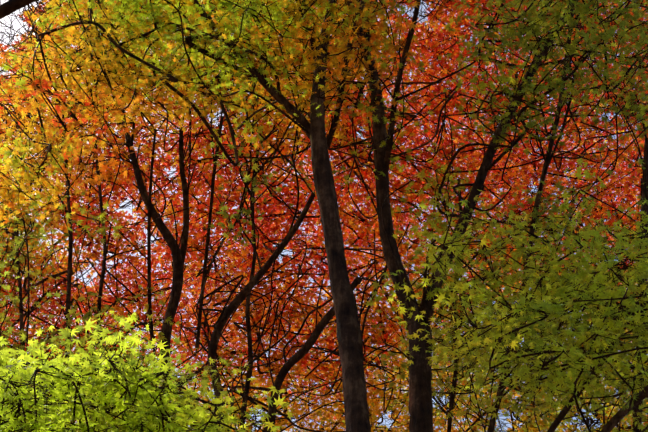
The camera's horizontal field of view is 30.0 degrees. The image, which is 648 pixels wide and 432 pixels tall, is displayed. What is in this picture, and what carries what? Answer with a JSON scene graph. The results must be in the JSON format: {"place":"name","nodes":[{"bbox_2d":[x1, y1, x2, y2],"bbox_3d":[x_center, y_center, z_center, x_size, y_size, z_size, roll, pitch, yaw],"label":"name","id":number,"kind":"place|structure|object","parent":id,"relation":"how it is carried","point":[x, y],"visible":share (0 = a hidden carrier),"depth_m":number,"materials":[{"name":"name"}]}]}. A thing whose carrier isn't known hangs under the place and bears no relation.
{"place":"outdoors","nodes":[
{"label":"outdoors","id":0,"kind":"place"},
{"bbox_2d":[0,0,647,431],"bbox_3d":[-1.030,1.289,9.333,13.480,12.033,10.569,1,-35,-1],"label":"tree","id":1,"kind":"object","parent":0,"point":[544,364],"depth_m":7.17,"materials":[{"name":"plant"}]},
{"bbox_2d":[0,0,647,431],"bbox_3d":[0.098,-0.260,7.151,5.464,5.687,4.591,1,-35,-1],"label":"tree foliage","id":2,"kind":"object","parent":1,"relation":"attached to","point":[204,414],"visible":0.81,"depth_m":6.42,"materials":[{"name":"green plant"}]},
{"bbox_2d":[0,0,647,431],"bbox_3d":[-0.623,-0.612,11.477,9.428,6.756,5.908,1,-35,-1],"label":"tree foliage","id":3,"kind":"object","parent":1,"relation":"attached to","point":[350,236],"visible":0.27,"depth_m":10.36,"materials":[{"name":"red plant"}]},
{"bbox_2d":[0,0,647,431],"label":"sky","id":4,"kind":"structure","parent":0,"point":[17,26],"materials":[{"name":"white"}]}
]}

